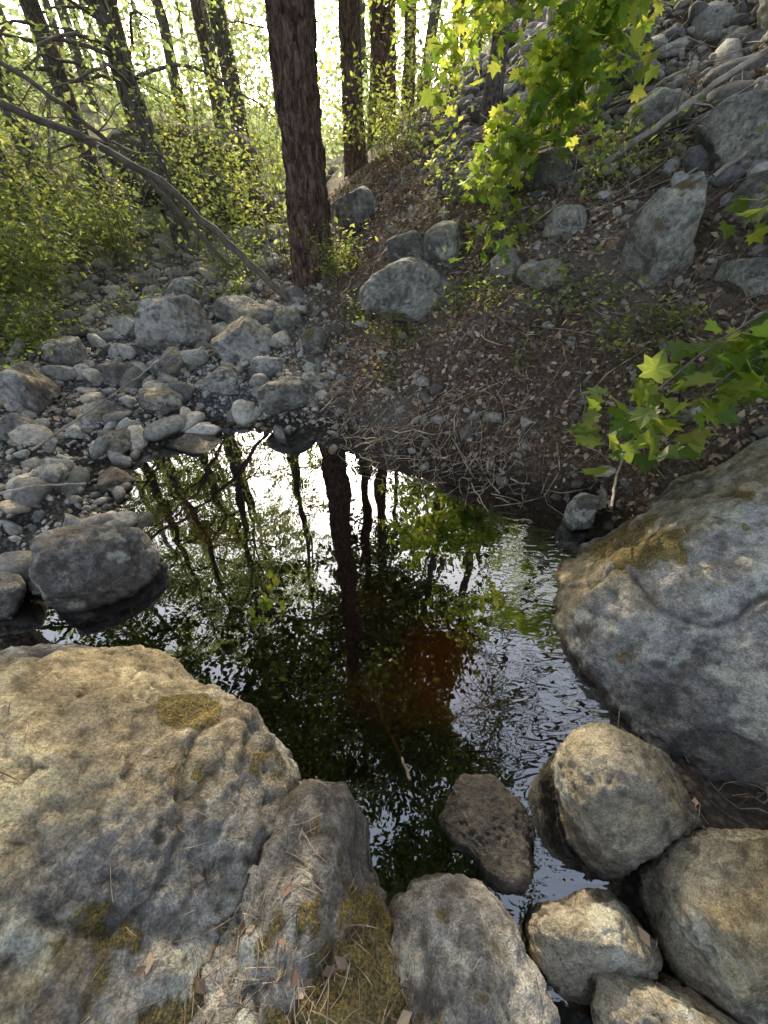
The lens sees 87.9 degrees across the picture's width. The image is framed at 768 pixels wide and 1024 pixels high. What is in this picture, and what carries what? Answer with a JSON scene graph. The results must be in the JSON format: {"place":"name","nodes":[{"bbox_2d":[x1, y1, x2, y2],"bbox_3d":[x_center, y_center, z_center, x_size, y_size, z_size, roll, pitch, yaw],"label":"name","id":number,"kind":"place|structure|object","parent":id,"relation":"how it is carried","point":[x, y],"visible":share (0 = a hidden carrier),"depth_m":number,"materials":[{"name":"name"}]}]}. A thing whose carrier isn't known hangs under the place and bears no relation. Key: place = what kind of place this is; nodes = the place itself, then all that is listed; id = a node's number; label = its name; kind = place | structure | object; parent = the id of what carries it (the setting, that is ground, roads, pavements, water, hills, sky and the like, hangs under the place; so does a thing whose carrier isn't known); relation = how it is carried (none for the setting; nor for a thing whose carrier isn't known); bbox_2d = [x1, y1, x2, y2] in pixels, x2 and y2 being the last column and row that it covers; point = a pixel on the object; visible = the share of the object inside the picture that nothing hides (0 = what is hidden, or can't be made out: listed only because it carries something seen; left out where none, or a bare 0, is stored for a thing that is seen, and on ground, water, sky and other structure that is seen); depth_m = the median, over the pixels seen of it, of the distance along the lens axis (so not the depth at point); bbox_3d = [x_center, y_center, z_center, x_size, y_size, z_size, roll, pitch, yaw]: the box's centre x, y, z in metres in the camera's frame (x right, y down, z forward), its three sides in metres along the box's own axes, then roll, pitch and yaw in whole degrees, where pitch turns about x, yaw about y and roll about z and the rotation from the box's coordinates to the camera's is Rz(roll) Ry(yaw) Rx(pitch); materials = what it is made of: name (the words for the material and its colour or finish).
{"place":"outdoors","nodes":[
{"label":"outdoors","id":0,"kind":"place"},
{"bbox_2d":[0,0,492,139],"label":"sky","id":1,"kind":"structure","parent":0,"point":[11,4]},
{"bbox_2d":[0,425,622,1019],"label":"pool water","id":2,"kind":"structure","parent":0,"point":[336,617],"depth_m":1.81,"materials":[{"name":"liquid"}]},
{"bbox_2d":[562,492,599,530],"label":"boulder","id":3,"kind":"object","parent":2,"relation":"in","point":[581,509],"visible":0.98,"depth_m":2.20,"materials":[{"name":"grey stone"}]},
{"bbox_2d":[0,0,767,1023],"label":"ground","id":4,"kind":"structure","parent":0,"point":[700,788],"depth_m":2.61,"materials":[{"name":"soil"}]},
{"bbox_2d":[0,571,25,619],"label":"boulder","id":5,"kind":"object","parent":4,"relation":"on","point":[12,590],"visible":0.86,"depth_m":1.83,"materials":[{"name":"grey stone"}]},
{"bbox_2d":[0,361,60,415],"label":"boulder","id":6,"kind":"object","parent":4,"relation":"on","point":[25,385],"visible":0.97,"depth_m":2.99,"materials":[{"name":"grey stone"}]},
{"bbox_2d":[0,56,68,210],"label":"snowberry shrub","id":7,"kind":"object","parent":4,"relation":"on","point":[5,125],"visible":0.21,"depth_m":5.67,"materials":[{"name":"green plant"}]},
{"bbox_2d":[29,461,73,495],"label":"boulder","id":8,"kind":"object","parent":4,"relation":"on","point":[57,472],"visible":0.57,"depth_m":2.40,"materials":[{"name":"grey stone"}]},
{"bbox_2d":[0,83,107,276],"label":"snowberry shrub","id":9,"kind":"object","parent":4,"relation":"on","point":[6,183],"visible":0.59,"depth_m":4.40,"materials":[{"name":"green plant"}]},
{"bbox_2d":[0,163,108,324],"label":"snowberry shrub","id":10,"kind":"object","parent":4,"relation":"on","point":[32,250],"visible":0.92,"depth_m":3.94,"materials":[{"name":"green plant"}]},
{"bbox_2d":[0,273,114,363],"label":"snowberry shrub","id":11,"kind":"object","parent":4,"relation":"on","point":[19,329],"visible":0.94,"depth_m":3.65,"materials":[{"name":"green plant"}]},
{"bbox_2d":[41,335,88,366],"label":"boulder","id":12,"kind":"object","parent":4,"relation":"on","point":[70,351],"visible":0.81,"depth_m":3.55,"materials":[{"name":"grey stone"}]},
{"bbox_2d":[0,10,147,237],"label":"alder tree","id":13,"kind":"object","parent":4,"relation":"on","point":[9,99],"visible":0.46,"depth_m":5.10,"materials":[{"name":"brown plant"}]},
{"bbox_2d":[0,3,173,293],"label":"snowberry shrub","id":14,"kind":"object","parent":4,"relation":"on","point":[7,25],"visible":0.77,"depth_m":4.16,"materials":[{"name":"green plant"}]},
{"bbox_2d":[1,138,175,277],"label":"snowberry shrub","id":15,"kind":"object","parent":4,"relation":"on","point":[105,228],"visible":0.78,"depth_m":5.05,"materials":[{"name":"green plant"}]},
{"bbox_2d":[28,524,160,611],"bbox_3d":[-1.434,0.280,1.990,0.557,0.490,0.464,0,42,0],"label":"boulder","id":16,"kind":"object","parent":4,"relation":"on","point":[75,568],"visible":0.81,"depth_m":1.83,"materials":[{"name":"grey stone"}]},
{"bbox_2d":[76,399,121,424],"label":"boulder","id":17,"kind":"object","parent":4,"relation":"on","point":[96,414],"visible":0.59,"depth_m":2.97,"materials":[{"name":"grey stone"}]},
{"bbox_2d":[0,0,219,213],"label":"alder tree","id":18,"kind":"object","parent":4,"relation":"on","point":[29,7],"visible":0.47,"depth_m":5.96,"materials":[{"name":"green plant"}]},
{"bbox_2d":[0,150,224,422],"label":"shrub","id":19,"kind":"object","parent":4,"relation":"on","point":[54,409],"visible":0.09,"depth_m":4.62,"materials":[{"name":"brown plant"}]},
{"bbox_2d":[0,60,228,265],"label":"fallen sapling","id":20,"kind":"object","parent":4,"relation":"on","point":[172,205],"visible":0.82,"depth_m":3.42,"materials":[{"name":"wood"}]},
{"bbox_2d":[96,361,133,384],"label":"boulder","id":21,"kind":"object","parent":4,"relation":"on","point":[112,372],"visible":0.48,"depth_m":3.39,"materials":[{"name":"grey stone"}]},
{"bbox_2d":[97,467,134,493],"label":"boulder","id":22,"kind":"object","parent":4,"relation":"on","point":[109,478],"visible":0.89,"depth_m":2.52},
{"bbox_2d":[102,428,131,454],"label":"boulder","id":23,"kind":"object","parent":4,"relation":"on","point":[118,440],"visible":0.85,"depth_m":2.77,"materials":[{"name":"stone"}]},
{"bbox_2d":[0,0,238,132],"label":"alder tree","id":24,"kind":"object","parent":4,"relation":"on","point":[116,17],"visible":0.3,"depth_m":7.29,"materials":[{"name":"green plant"}]},
{"bbox_2d":[0,0,249,182],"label":"alder tree","id":25,"kind":"object","parent":4,"relation":"on","point":[125,104],"visible":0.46,"depth_m":5.72,"materials":[{"name":"brown plant"}]},
{"bbox_2d":[0,0,281,252],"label":"alder tree","id":26,"kind":"object","parent":4,"relation":"on","point":[128,78],"visible":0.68,"depth_m":4.81,"materials":[{"name":"green plant"}]},
{"bbox_2d":[0,79,289,301],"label":"fallen sapling","id":27,"kind":"object","parent":4,"relation":"on","point":[93,142],"visible":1,"depth_m":3.15,"materials":[{"name":"wood"}]},
{"bbox_2d":[0,643,300,1023],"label":"boulder","id":28,"kind":"object","parent":4,"relation":"on","point":[85,806],"visible":0.82,"depth_m":0.99,"materials":[{"name":"stone"}]},
{"bbox_2d":[76,58,235,217],"bbox_3d":[-3.508,-5.989,6.652,2.466,2.212,2.282,-9,43,-10],"label":"snowberry shrub","id":29,"kind":"object","parent":4,"relation":"on","point":[176,107],"visible":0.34,"depth_m":6.34,"materials":[{"name":"green plant"}]},
{"bbox_2d":[137,380,183,413],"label":"boulder","id":30,"kind":"object","parent":4,"relation":"on","point":[156,397],"visible":1,"depth_m":3.09,"materials":[{"name":"grey stone"}]},
{"bbox_2d":[75,0,257,266],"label":"snowberry shrub","id":31,"kind":"object","parent":4,"relation":"on","point":[168,68],"visible":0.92,"depth_m":4.74,"materials":[{"name":"green plant"}]},
{"bbox_2d":[0,162,339,280],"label":"stream stones","id":32,"kind":"object","parent":4,"relation":"on","point":[164,239],"visible":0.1,"depth_m":5.98,"materials":[{"name":"stone"}]},
{"bbox_2d":[151,346,188,376],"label":"boulder","id":33,"kind":"object","parent":4,"relation":"on","point":[172,363],"visible":0.72,"depth_m":3.45,"materials":[{"name":"grey stone"}]},
{"bbox_2d":[0,240,343,651],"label":"stream stones","id":34,"kind":"object","parent":4,"relation":"on","point":[75,430],"visible":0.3,"depth_m":3.30,"materials":[{"name":"stone"}]},
{"bbox_2d":[0,262,346,642],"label":"stream cobbles","id":35,"kind":"object","parent":4,"relation":"on","point":[185,420],"visible":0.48,"depth_m":3.16,"materials":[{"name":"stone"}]},
{"bbox_2d":[134,293,212,351],"bbox_3d":[-2.067,-1.792,3.940,0.718,0.647,0.560,0,42,0],"label":"boulder","id":36,"kind":"object","parent":4,"relation":"on","point":[165,321],"visible":0.75,"depth_m":3.73,"materials":[{"name":"grey stone"}]},
{"bbox_2d":[161,276,202,300],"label":"boulder","id":37,"kind":"object","parent":4,"relation":"on","point":[180,285],"visible":0.45,"depth_m":4.53,"materials":[{"name":"grey stone"}]},
{"bbox_2d":[105,120,259,221],"bbox_3d":[-3.614,-6.221,7.577,2.693,1.775,2.066,0,42,0],"label":"boulder","id":38,"kind":"object","parent":4,"relation":"on","point":[115,135],"visible":0.27,"depth_m":6.79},
{"bbox_2d":[83,79,283,245],"bbox_3d":[-2.522,-4.862,5.870,2.356,1.871,2.612,0,42,0],"label":"snowberry shrub","id":39,"kind":"object","parent":4,"relation":"on","point":[237,182],"visible":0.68,"depth_m":5.74,"materials":[{"name":"green plant"}]},
{"bbox_2d":[165,433,221,454],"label":"boulder","id":40,"kind":"object","parent":4,"relation":"on","point":[193,444],"visible":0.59,"depth_m":2.92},
{"bbox_2d":[145,0,249,138],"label":"cottonwood tree","id":41,"kind":"object","parent":4,"relation":"on","point":[217,35],"visible":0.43,"depth_m":7.12,"materials":[{"name":"brown plant"}]},
{"bbox_2d":[199,365,238,395],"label":"boulder","id":42,"kind":"object","parent":4,"relation":"on","point":[222,380],"visible":0.81,"depth_m":3.26,"materials":[{"name":"grey stone"}]},
{"bbox_2d":[179,0,285,226],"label":"snowberry shrub","id":43,"kind":"object","parent":4,"relation":"on","point":[259,3],"visible":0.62,"depth_m":5.60,"materials":[{"name":"green plant"}]},
{"bbox_2d":[184,202,286,281],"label":"snowberry shrub","id":44,"kind":"object","parent":4,"relation":"on","point":[248,250],"visible":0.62,"depth_m":5.01,"materials":[{"name":"green plant"}]},
{"bbox_2d":[210,316,274,364],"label":"boulder","id":45,"kind":"object","parent":4,"relation":"on","point":[241,339],"visible":0.74,"depth_m":3.56,"materials":[{"name":"grey stone"}]},
{"bbox_2d":[212,294,272,324],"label":"boulder","id":46,"kind":"object","parent":4,"relation":"on","point":[228,309],"visible":0.63,"depth_m":4.01,"materials":[{"name":"grey stone"}]},
{"bbox_2d":[212,174,280,229],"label":"boulder","id":47,"kind":"object","parent":4,"relation":"on","point":[266,196],"visible":0.27,"depth_m":6.95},
{"bbox_2d":[206,14,292,285],"bbox_3d":[-1.188,-3.358,4.076,0.692,2.176,0.824,31,50,30],"label":"snowberry shrub","id":48,"kind":"object","parent":4,"relation":"on","point":[267,87],"visible":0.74,"depth_m":4.03,"materials":[{"name":"green plant"}]},
{"bbox_2d":[176,0,329,165],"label":"alder tree","id":49,"kind":"object","parent":4,"relation":"on","point":[197,9],"visible":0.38,"depth_m":8.18,"materials":[{"name":"green plant"}]},
{"bbox_2d":[250,356,283,376],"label":"boulder","id":50,"kind":"object","parent":4,"relation":"on","point":[267,366],"visible":0.87,"depth_m":3.39,"materials":[{"name":"grey stone"}]},
{"bbox_2d":[0,0,536,272],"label":"distant trees","id":51,"kind":"object","parent":4,"relation":"on","point":[330,141],"visible":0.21,"depth_m":12.87,"materials":[{"name":"green plant"}]},
{"bbox_2d":[257,376,316,414],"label":"boulder","id":52,"kind":"object","parent":4,"relation":"on","point":[281,394],"visible":0.92,"depth_m":3.04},
{"bbox_2d":[189,779,403,1023],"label":"boulder","id":53,"kind":"object","parent":4,"relation":"on","point":[335,908],"visible":0.52,"depth_m":0.96,"materials":[{"name":"stone"}]},
{"bbox_2d":[264,0,333,289],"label":"pine tree","id":54,"kind":"object","parent":4,"relation":"on","point":[292,35],"visible":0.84,"depth_m":3.46,"materials":[{"name":"brown plant"}]},
{"bbox_2d":[301,327,328,354],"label":"boulder","id":55,"kind":"object","parent":4,"relation":"on","point":[314,340],"visible":0.8,"depth_m":3.50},
{"bbox_2d":[297,209,377,286],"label":"snowberry shrub","id":56,"kind":"object","parent":4,"relation":"on","point":[339,254],"visible":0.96,"depth_m":3.78,"materials":[{"name":"green plant"}]},
{"bbox_2d":[338,0,367,177],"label":"pine tree","id":57,"kind":"object","parent":4,"relation":"on","point":[348,10],"visible":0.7,"depth_m":5.86,"materials":[{"name":"brown plant"}]},
{"bbox_2d":[330,186,377,239],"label":"boulder","id":58,"kind":"object","parent":4,"relation":"on","point":[356,205],"visible":0.69,"depth_m":4.36,"materials":[{"name":"grey stone"}]},
{"bbox_2d":[367,0,396,151],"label":"pine tree","id":59,"kind":"object","parent":4,"relation":"on","point":[379,50],"visible":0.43,"depth_m":6.84,"materials":[{"name":"brown plant"}]},
{"bbox_2d":[318,42,446,166],"bbox_3d":[-0.082,-5.403,5.372,1.941,1.226,1.998,0,42,0],"label":"snowberry shrub","id":60,"kind":"object","parent":4,"relation":"on","point":[388,126],"visible":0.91,"depth_m":5.24,"materials":[{"name":"green plant"}]},
{"bbox_2d":[0,478,766,1023],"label":"pine needle litter","id":61,"kind":"object","parent":4,"relation":"on","point":[280,934],"visible":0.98,"depth_m":0.91,"materials":[{"name":"plant"}]},
{"bbox_2d":[1,478,734,1023],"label":"dry leaves","id":62,"kind":"object","parent":61,"relation":"on","point":[341,964],"visible":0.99,"depth_m":0.90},
{"bbox_2d":[355,305,438,357],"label":"snowberry shrub","id":63,"kind":"object","parent":4,"relation":"on","point":[397,332],"visible":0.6,"depth_m":3.13,"materials":[{"name":"green plant"}]},
{"bbox_2d":[386,230,423,263],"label":"boulder","id":64,"kind":"object","parent":4,"relation":"on","point":[406,244],"visible":0.68,"depth_m":3.41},
{"bbox_2d":[399,0,416,125],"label":"pine tree","id":65,"kind":"object","parent":4,"relation":"on","point":[406,25],"visible":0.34,"depth_m":8.23,"materials":[{"name":"brown plant"}]},
{"bbox_2d":[359,257,458,321],"bbox_3d":[0.198,-1.792,3.255,0.844,0.499,0.489,-16,44,-17],"label":"boulder","id":66,"kind":"object","parent":4,"relation":"on","point":[405,286],"visible":0.78,"depth_m":3.06,"materials":[{"name":"stone"}]},
{"bbox_2d":[368,0,489,140],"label":"snowberry shrub","id":67,"kind":"object","parent":4,"relation":"on","point":[410,48],"visible":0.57,"depth_m":4.89,"materials":[{"name":"green plant"}]},
{"bbox_2d":[305,370,560,510],"bbox_3d":[0.152,-0.602,2.630,1.989,0.589,0.964,22,46,22],"label":"twig pile","id":68,"kind":"object","parent":4,"relation":"on","point":[421,434],"visible":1,"depth_m":2.61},
{"bbox_2d":[423,220,462,272],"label":"boulder","id":69,"kind":"object","parent":4,"relation":"on","point":[447,235],"visible":0.69,"depth_m":3.17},
{"bbox_2d":[397,100,524,218],"bbox_3d":[0.672,-2.799,3.242,1.148,0.749,1.261,0,42,0],"label":"snowberry shrub","id":70,"kind":"object","parent":4,"relation":"on","point":[440,171],"visible":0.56,"depth_m":3.27,"materials":[{"name":"green plant"}]},
{"bbox_2d":[427,246,502,327],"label":"snowberry shrub","id":71,"kind":"object","parent":4,"relation":"on","point":[452,299],"visible":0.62,"depth_m":2.92,"materials":[{"name":"green plant"}]},
{"bbox_2d":[389,872,559,1023],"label":"boulder","id":72,"kind":"object","parent":4,"relation":"on","point":[465,922],"visible":0.75,"depth_m":0.95,"materials":[{"name":"grey stone"}]},
{"bbox_2d":[438,773,535,895],"bbox_3d":[0.354,1.050,1.318,0.332,0.314,0.256,33,52,31],"label":"boulder","id":73,"kind":"object","parent":4,"relation":"on","point":[486,822],"visible":0.84,"depth_m":1.23,"materials":[{"name":"stone"}]},
{"bbox_2d":[479,0,513,122],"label":"alder tree","id":74,"kind":"object","parent":4,"relation":"on","point":[493,91],"visible":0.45,"depth_m":4.26,"materials":[{"name":"grey plant"}]},
{"bbox_2d":[457,186,550,246],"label":"snowberry shrub","id":75,"kind":"object","parent":4,"relation":"on","point":[530,210],"visible":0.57,"depth_m":3.03,"materials":[{"name":"green plant"}]},
{"bbox_2d":[489,247,521,278],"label":"boulder","id":76,"kind":"object","parent":4,"relation":"on","point":[513,266],"visible":0.69,"depth_m":2.84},
{"bbox_2d":[468,258,546,311],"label":"snowberry shrub","id":77,"kind":"object","parent":4,"relation":"on","point":[492,288],"visible":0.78,"depth_m":2.68,"materials":[{"name":"green plant"}]},
{"bbox_2d":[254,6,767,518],"bbox_3d":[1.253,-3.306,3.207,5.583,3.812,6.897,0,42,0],"label":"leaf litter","id":78,"kind":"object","parent":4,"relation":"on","point":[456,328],"visible":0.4,"depth_m":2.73,"materials":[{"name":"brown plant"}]},
{"bbox_2d":[261,0,767,530],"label":"bank rubble","id":79,"kind":"object","parent":4,"relation":"on","point":[757,430],"visible":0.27,"depth_m":2.68,"materials":[{"name":"stone"}]},
{"bbox_2d":[289,0,767,515],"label":"scattered twigs","id":80,"kind":"object","parent":4,"relation":"on","point":[690,341],"visible":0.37,"depth_m":2.66,"materials":[{"name":"wood"}]},
{"bbox_2d":[396,0,677,273],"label":"maple branch","id":81,"kind":"object","parent":4,"relation":"on","point":[574,51],"visible":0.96,"depth_m":2.63,"materials":[{"name":"green plant"}]},
{"bbox_2d":[517,258,567,291],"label":"boulder","id":82,"kind":"object","parent":4,"relation":"on","point":[536,268],"visible":0.81,"depth_m":2.57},
{"bbox_2d":[523,147,574,191],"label":"boulder","id":83,"kind":"object","parent":4,"relation":"on","point":[547,174],"visible":0.56,"depth_m":3.00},
{"bbox_2d":[543,204,586,239],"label":"boulder","id":84,"kind":"object","parent":4,"relation":"on","point":[562,220],"visible":0.76,"depth_m":2.65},
{"bbox_2d":[498,242,652,323],"bbox_3d":[1.168,-1.417,2.454,0.957,0.417,0.729,0,42,0],"label":"snowberry shrub","id":85,"kind":"object","parent":4,"relation":"on","point":[569,283],"visible":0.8,"depth_m":2.42,"materials":[{"name":"green plant"}]},
{"bbox_2d":[399,0,767,261],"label":"talus slope stones","id":86,"kind":"object","parent":4,"relation":"on","point":[703,16],"visible":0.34,"depth_m":3.07,"materials":[{"name":"stone"}]},
{"bbox_2d":[525,888,662,1004],"bbox_3d":[0.555,1.162,1.075,0.336,0.371,0.239,0,42,0],"label":"boulder","id":87,"kind":"object","parent":4,"relation":"on","point":[578,940],"visible":0.73,"depth_m":1.00,"materials":[{"name":"stone"}]},
{"bbox_2d":[425,0,767,223],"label":"slope branches","id":88,"kind":"object","parent":4,"relation":"on","point":[623,100],"visible":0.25,"depth_m":2.91,"materials":[{"name":"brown wood"}]},
{"bbox_2d":[562,301,685,370],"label":"snowberry shrub","id":89,"kind":"object","parent":4,"relation":"on","point":[609,334],"visible":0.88,"depth_m":2.23,"materials":[{"name":"green plant"}]},
{"bbox_2d":[550,721,702,881],"bbox_3d":[0.737,0.888,1.280,0.424,0.553,0.359,-20,46,-21],"label":"boulder","id":90,"kind":"object","parent":4,"relation":"on","point":[625,821],"visible":0.94,"depth_m":1.11,"materials":[{"name":"stone"}]},
{"bbox_2d":[544,91,719,200],"bbox_3d":[1.579,-2.312,2.550,1.034,0.518,0.974,0,42,0],"label":"snowberry shrub","id":91,"kind":"object","parent":4,"relation":"on","point":[594,172],"visible":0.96,"depth_m":2.60,"materials":[{"name":"green plant"}]},
{"bbox_2d":[552,437,767,789],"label":"boulder","id":92,"kind":"object","parent":4,"relation":"on","point":[665,673],"visible":0.69,"depth_m":1.45,"materials":[{"name":"grey stone"}]},
{"bbox_2d":[628,86,693,140],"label":"boulder","id":93,"kind":"object","parent":4,"relation":"on","point":[658,103],"visible":0.6,"depth_m":2.66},
{"bbox_2d":[618,171,707,291],"bbox_3d":[1.607,-1.567,2.304,0.399,0.615,0.328,0,42,0],"label":"boulder","id":94,"kind":"object","parent":4,"relation":"on","point":[659,246],"visible":0.83,"depth_m":2.19,"materials":[{"name":"stone"}]},
{"bbox_2d":[590,971,739,1023],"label":"boulder","id":95,"kind":"object","parent":4,"relation":"on","point":[622,998],"visible":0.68,"depth_m":0.91,"materials":[{"name":"stone"}]},
{"bbox_2d":[563,304,767,475],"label":"maple branch","id":96,"kind":"object","parent":4,"relation":"on","point":[738,370],"visible":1,"depth_m":1.66,"materials":[{"name":"green plant"}]},
{"bbox_2d":[627,273,731,364],"bbox_3d":[1.576,-1.078,2.203,0.486,0.384,0.464,-20,46,-21],"label":"snowberry shrub","id":97,"kind":"object","parent":4,"relation":"on","point":[681,317],"visible":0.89,"depth_m":2.17,"materials":[{"name":"green plant"}]},
{"bbox_2d":[604,46,767,163],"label":"dead branch","id":98,"kind":"object","parent":4,"relation":"on","point":[705,91],"visible":0.87,"depth_m":2.43,"materials":[{"name":"grey wood"}]},
{"bbox_2d":[637,827,767,1023],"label":"boulder","id":99,"kind":"object","parent":4,"relation":"on","point":[704,898],"visible":0.7,"depth_m":0.93,"materials":[{"name":"stone"}]},
{"bbox_2d":[694,88,767,168],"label":"boulder","id":100,"kind":"object","parent":4,"relation":"on","point":[728,129],"visible":0.82,"depth_m":2.23,"materials":[{"name":"stone"}]},
{"bbox_2d":[713,257,767,297],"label":"boulder","id":101,"kind":"object","parent":4,"relation":"on","point":[748,276],"visible":0.95,"depth_m":2.06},
{"bbox_2d":[718,185,767,245],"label":"maple branch","id":102,"kind":"object","parent":4,"relation":"on","point":[760,231],"visible":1,"depth_m":1.91,"materials":[{"name":"green plant"}]},
{"bbox_2d":[720,170,767,227],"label":"boulder","id":103,"kind":"object","parent":4,"relation":"on","point":[751,186],"visible":0.57,"depth_m":2.11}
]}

